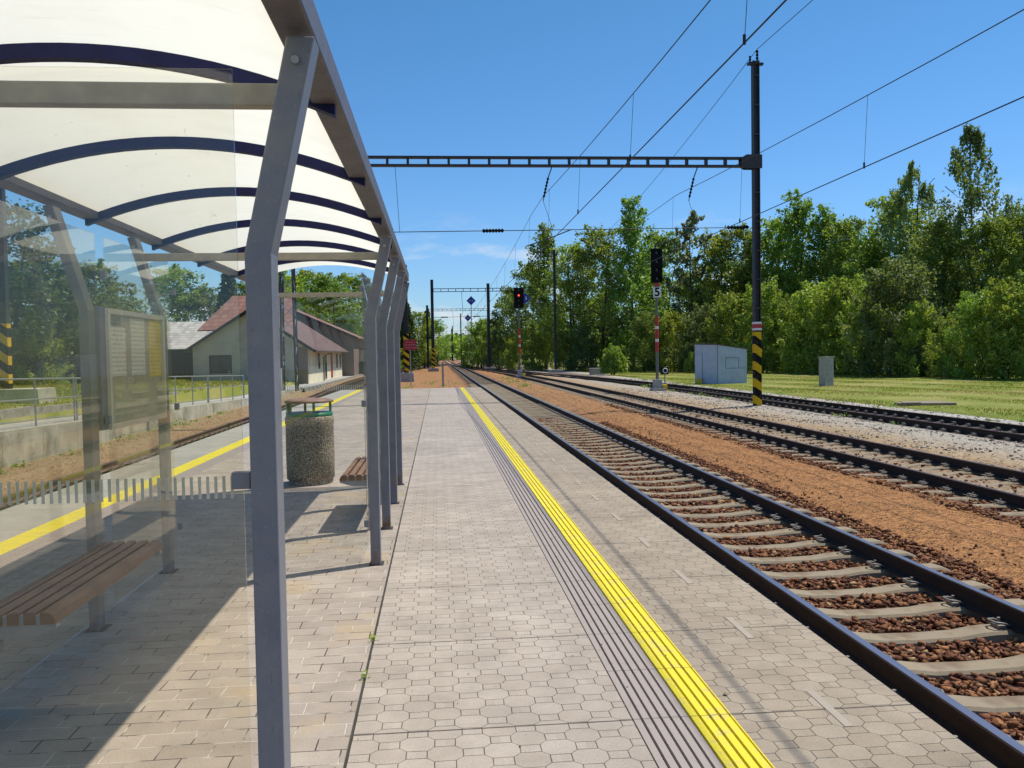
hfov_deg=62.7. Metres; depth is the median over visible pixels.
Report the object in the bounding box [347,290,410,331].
tree
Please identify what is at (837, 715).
faded dashed line
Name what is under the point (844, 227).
tree
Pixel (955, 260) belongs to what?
tree
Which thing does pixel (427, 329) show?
overhead line mast
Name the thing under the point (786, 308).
shrub
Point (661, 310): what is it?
tree
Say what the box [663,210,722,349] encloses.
tree
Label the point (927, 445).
gravel
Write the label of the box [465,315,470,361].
diamond sign
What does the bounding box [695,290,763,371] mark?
shrub
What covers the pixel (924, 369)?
bush
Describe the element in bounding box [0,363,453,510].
railway track
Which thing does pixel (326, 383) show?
kerb
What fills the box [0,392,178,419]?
kerb wall
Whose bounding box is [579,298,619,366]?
tree
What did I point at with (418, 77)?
sky
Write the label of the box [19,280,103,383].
tree
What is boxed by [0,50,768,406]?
overhead line gantry
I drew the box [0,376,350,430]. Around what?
path
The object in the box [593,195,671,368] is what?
tree
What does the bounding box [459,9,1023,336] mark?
overhead line
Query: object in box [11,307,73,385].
shrub
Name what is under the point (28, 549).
grooved guide strip far side
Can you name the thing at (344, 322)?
shrub
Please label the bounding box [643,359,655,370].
bush
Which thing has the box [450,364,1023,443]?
railway track
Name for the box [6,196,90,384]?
tree
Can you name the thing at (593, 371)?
cable pit
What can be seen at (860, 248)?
tree
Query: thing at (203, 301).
tree
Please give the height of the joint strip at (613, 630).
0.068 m
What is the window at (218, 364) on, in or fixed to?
in the station building
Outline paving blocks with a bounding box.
[0,388,429,767]
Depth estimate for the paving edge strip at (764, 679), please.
4.80 m
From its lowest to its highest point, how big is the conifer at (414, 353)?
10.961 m
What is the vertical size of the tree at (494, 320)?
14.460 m
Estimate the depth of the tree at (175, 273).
99.03 m
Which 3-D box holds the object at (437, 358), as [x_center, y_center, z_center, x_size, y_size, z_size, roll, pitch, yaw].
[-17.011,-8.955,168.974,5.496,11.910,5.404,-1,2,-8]
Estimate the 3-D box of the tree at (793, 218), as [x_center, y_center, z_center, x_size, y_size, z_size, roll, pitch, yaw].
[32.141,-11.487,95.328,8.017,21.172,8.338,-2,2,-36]
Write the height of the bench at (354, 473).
0.126 m
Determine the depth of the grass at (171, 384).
46.62 m
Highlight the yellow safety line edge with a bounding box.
[466,391,774,767]
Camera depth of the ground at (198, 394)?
43.68 m
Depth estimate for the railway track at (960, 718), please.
7.59 m
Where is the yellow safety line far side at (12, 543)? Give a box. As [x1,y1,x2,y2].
[0,389,363,554]
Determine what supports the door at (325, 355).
in the station building
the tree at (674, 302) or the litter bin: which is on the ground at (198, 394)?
the tree at (674, 302)
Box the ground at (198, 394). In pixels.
[0,357,1023,424]
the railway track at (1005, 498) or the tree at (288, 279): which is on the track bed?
the railway track at (1005, 498)
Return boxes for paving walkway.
[346,388,657,767]
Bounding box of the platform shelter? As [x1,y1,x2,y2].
[0,0,408,767]
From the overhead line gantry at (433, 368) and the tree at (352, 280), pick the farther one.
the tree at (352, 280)
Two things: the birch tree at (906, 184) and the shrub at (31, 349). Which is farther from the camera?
the birch tree at (906, 184)
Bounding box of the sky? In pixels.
[5,0,1023,356]
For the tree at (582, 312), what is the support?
on the ground at (198, 394)
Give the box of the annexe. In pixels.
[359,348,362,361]
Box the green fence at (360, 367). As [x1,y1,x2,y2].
[359,362,362,373]
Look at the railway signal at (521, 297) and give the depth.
76.91 m
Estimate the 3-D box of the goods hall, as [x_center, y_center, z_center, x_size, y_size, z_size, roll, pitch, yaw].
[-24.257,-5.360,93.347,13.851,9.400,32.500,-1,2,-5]
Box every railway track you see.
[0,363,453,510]
[445,360,1023,767]
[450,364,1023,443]
[452,365,1023,517]
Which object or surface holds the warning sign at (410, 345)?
on the track bed
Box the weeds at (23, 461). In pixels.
[0,376,1023,474]
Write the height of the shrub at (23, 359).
8.841 m
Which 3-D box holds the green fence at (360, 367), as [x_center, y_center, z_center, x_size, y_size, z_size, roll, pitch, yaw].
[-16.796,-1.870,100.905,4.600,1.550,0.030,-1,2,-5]
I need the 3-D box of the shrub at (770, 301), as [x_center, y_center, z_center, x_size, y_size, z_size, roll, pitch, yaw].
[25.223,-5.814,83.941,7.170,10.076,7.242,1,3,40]
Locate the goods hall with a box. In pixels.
[197,287,362,375]
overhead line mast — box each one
[400,265,413,381]
[426,305,428,368]
[452,326,453,361]
[458,314,461,363]
[547,250,563,372]
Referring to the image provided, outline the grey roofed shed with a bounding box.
[167,321,211,363]
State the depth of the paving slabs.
12.13 m
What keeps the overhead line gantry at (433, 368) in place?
on the ground at (198, 394)
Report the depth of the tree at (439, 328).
198.12 m
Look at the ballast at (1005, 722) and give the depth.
7.94 m
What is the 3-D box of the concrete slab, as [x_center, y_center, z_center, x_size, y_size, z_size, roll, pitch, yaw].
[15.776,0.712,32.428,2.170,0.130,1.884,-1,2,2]
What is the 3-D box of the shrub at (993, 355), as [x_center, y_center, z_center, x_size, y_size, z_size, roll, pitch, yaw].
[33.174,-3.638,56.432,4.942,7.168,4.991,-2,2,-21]
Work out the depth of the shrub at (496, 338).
129.24 m
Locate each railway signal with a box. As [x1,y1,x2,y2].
[514,288,530,377]
[649,248,667,390]
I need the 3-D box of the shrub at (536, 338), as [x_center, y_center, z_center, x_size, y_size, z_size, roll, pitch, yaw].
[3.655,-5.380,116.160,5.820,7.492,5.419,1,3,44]
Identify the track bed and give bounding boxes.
[0,359,1023,739]
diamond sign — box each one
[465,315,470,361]
[467,296,475,359]
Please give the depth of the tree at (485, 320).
234.40 m
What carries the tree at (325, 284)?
on the ground at (198, 394)
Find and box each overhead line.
[445,0,786,344]
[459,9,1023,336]
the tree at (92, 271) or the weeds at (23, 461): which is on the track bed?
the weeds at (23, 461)
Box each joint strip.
[344,391,429,767]
[462,394,758,767]
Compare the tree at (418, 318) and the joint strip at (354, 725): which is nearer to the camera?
the joint strip at (354, 725)
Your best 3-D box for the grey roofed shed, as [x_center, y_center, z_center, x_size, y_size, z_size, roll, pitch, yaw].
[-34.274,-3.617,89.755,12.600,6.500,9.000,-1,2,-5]
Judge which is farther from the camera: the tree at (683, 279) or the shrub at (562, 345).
the shrub at (562, 345)
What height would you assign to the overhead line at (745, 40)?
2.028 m
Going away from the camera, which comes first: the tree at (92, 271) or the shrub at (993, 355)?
the shrub at (993, 355)
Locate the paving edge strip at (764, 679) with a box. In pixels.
[464,387,996,767]
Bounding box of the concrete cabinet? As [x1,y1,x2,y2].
[818,357,833,385]
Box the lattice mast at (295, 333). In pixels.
[279,268,298,390]
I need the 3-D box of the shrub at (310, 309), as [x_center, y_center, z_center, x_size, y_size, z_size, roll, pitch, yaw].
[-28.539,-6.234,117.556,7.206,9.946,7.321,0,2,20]
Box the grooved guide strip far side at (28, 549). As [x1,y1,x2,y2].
[0,390,363,569]
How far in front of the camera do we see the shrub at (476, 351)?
204.46 m
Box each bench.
[0,540,162,639]
[339,456,380,485]
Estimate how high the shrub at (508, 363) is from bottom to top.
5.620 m
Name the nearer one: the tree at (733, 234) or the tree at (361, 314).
the tree at (733, 234)
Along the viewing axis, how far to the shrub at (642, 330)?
94.64 m
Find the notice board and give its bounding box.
[94,306,166,429]
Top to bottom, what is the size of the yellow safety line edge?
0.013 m
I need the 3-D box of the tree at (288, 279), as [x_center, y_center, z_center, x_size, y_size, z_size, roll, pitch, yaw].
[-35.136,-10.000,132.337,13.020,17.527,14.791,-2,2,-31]
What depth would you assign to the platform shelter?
4.07 m
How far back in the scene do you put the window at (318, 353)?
75.96 m
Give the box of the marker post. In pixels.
[442,362,443,386]
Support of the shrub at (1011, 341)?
on the ground at (198, 394)
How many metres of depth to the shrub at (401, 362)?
126.76 m
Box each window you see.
[209,355,231,373]
[318,353,319,368]
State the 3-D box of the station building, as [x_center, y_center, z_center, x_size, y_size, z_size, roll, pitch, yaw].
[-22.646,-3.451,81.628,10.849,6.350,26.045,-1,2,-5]
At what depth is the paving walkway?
4.88 m
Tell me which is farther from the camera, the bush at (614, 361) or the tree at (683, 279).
the tree at (683, 279)
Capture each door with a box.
[325,355,326,378]
[331,353,332,376]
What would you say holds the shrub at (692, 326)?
on the ground at (198, 394)
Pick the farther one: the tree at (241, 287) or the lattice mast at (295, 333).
the tree at (241, 287)
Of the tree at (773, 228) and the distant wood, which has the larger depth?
the distant wood
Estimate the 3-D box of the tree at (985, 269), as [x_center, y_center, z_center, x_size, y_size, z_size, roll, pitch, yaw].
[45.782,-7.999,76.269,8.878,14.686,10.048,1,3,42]
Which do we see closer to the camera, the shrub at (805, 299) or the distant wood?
the shrub at (805, 299)
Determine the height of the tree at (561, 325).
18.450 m
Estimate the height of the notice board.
0.795 m
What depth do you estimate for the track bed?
17.63 m
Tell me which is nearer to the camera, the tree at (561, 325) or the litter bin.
the litter bin
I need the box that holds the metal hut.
[693,343,747,383]
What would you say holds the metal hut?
on the ground at (198, 394)
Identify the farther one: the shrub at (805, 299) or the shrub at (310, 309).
the shrub at (310, 309)
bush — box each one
[599,343,627,374]
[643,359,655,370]
[683,351,694,372]
[914,354,945,376]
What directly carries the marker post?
on the track bed
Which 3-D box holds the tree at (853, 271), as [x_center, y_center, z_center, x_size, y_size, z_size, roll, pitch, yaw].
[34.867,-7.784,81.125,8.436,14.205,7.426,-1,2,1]
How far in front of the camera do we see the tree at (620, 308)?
128.49 m
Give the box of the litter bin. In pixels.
[284,397,334,485]
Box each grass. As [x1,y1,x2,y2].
[0,378,293,419]
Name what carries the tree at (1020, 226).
on the ground at (198, 394)
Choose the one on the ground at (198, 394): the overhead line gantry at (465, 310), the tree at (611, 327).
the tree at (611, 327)
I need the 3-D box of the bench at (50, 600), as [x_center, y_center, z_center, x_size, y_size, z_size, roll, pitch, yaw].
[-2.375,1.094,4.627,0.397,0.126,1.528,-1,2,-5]
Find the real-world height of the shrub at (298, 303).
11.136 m
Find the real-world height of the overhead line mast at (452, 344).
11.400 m
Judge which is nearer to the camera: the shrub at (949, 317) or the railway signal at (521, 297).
the shrub at (949, 317)
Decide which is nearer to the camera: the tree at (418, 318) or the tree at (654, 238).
the tree at (654, 238)
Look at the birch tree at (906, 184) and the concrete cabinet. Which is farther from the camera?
the birch tree at (906, 184)
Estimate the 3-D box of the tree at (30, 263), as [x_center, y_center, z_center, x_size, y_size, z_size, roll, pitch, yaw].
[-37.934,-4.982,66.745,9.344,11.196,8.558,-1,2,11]
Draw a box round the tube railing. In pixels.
[0,375,244,425]
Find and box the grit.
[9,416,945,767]
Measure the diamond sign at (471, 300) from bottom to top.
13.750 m
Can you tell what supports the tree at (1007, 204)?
on the ground at (198, 394)
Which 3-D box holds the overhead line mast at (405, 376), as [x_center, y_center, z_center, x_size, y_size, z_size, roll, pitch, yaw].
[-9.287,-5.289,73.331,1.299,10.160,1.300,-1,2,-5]
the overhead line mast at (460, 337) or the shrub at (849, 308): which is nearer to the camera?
the shrub at (849, 308)
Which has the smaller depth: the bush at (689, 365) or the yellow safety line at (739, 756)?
the yellow safety line at (739, 756)
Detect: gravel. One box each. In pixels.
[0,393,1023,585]
[615,378,1023,551]
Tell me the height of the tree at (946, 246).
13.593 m
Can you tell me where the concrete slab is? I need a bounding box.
[894,401,956,405]
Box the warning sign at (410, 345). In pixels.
[403,340,416,385]
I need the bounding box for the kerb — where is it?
[302,374,362,391]
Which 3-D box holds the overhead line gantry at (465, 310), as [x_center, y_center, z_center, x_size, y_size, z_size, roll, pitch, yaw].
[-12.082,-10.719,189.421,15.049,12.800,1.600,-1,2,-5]
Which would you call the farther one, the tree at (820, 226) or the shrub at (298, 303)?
the shrub at (298, 303)
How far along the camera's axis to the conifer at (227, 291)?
98.55 m
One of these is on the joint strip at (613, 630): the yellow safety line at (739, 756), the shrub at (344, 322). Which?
the yellow safety line at (739, 756)
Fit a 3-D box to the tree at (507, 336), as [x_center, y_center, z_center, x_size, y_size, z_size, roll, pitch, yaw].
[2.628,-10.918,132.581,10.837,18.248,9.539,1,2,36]
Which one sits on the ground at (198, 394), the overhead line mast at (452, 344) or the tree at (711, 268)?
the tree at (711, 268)
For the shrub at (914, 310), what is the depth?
62.91 m
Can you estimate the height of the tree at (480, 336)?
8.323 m
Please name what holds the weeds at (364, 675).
on the joint strip at (354, 725)
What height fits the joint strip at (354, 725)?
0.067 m
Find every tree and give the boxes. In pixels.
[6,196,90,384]
[8,253,78,383]
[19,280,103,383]
[52,258,146,372]
[130,261,215,321]
[172,284,222,321]
[214,281,245,295]
[278,268,340,322]
[278,270,328,319]
[296,272,361,334]
[314,272,370,332]
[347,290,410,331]
[403,311,443,368]
[417,319,454,361]
[477,318,500,353]
[480,324,504,366]
[490,285,530,367]
[496,257,557,367]
[510,222,571,368]
[535,241,612,369]
[552,293,567,365]
[558,223,645,361]
[569,295,598,360]
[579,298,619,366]
[588,284,605,363]
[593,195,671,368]
[600,296,635,357]
[617,229,696,354]
[636,280,670,358]
[659,268,701,355]
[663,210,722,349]
[677,226,750,346]
[697,222,779,345]
[722,215,810,359]
[763,264,786,345]
[765,188,823,344]
[792,202,846,339]
[805,214,884,356]
[839,230,902,370]
[841,191,956,361]
[860,159,971,365]
[891,213,987,354]
[921,123,1022,330]
[922,224,983,360]
[943,213,1023,353]
[965,219,1021,367]
[966,199,1023,371]
[998,206,1023,342]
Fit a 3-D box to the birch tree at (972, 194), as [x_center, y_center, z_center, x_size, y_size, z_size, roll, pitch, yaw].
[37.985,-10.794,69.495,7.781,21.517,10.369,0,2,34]
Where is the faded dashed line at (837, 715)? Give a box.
[483,397,852,726]
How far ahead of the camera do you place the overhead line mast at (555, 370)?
100.55 m
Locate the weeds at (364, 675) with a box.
[361,633,378,681]
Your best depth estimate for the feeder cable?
36.95 m
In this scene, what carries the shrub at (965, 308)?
on the ground at (198, 394)
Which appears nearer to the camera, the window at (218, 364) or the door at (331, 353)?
the window at (218, 364)
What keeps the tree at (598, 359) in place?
on the ground at (198, 394)
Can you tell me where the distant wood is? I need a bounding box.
[22,311,947,360]
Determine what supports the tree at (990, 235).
on the ground at (198, 394)
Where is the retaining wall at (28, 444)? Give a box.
[0,387,299,468]
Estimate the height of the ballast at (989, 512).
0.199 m
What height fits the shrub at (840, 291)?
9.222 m
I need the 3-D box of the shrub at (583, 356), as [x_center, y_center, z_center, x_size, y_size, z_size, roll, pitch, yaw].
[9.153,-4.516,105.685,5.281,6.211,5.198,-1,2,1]
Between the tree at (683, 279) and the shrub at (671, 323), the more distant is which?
the tree at (683, 279)
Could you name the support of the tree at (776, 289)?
on the ground at (198, 394)
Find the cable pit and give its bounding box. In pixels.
[589,368,605,374]
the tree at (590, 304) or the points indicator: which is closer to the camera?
the points indicator
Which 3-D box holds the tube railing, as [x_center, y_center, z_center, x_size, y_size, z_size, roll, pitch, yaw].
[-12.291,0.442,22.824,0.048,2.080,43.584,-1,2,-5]
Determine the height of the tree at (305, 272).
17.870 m
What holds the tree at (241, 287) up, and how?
on the ground at (198, 394)
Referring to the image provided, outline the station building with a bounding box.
[181,310,348,383]
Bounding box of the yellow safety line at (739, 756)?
[460,387,770,767]
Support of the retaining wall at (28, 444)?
on the ground at (198, 394)
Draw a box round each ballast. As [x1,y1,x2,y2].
[532,412,1023,740]
[589,398,1023,527]
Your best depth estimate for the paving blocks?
5.11 m
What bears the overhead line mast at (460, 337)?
on the ground at (198, 394)
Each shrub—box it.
[10,296,31,384]
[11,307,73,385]
[296,298,311,315]
[300,304,319,318]
[330,310,362,339]
[400,338,403,369]
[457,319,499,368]
[468,336,482,363]
[480,329,512,368]
[504,333,528,369]
[520,319,553,369]
[547,329,575,370]
[564,324,602,370]
[621,309,671,371]
[644,310,691,371]
[671,302,722,371]
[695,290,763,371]
[731,275,796,372]
[762,293,821,372]
[773,277,854,373]
[797,275,882,374]
[826,273,905,375]
[838,253,953,376]
[887,298,944,376]
[921,312,972,377]
[937,286,1013,378]
[958,277,1023,379]
[972,269,1023,379]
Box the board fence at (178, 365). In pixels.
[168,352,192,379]
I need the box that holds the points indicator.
[660,367,668,382]
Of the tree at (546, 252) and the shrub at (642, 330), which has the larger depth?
the tree at (546, 252)
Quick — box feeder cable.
[546,0,812,274]
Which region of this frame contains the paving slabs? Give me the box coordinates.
[0,390,356,542]
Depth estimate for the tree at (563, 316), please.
148.27 m
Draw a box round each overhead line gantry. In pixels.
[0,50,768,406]
[428,280,507,371]
[428,308,486,362]
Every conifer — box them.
[214,273,239,313]
[400,303,421,369]
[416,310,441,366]

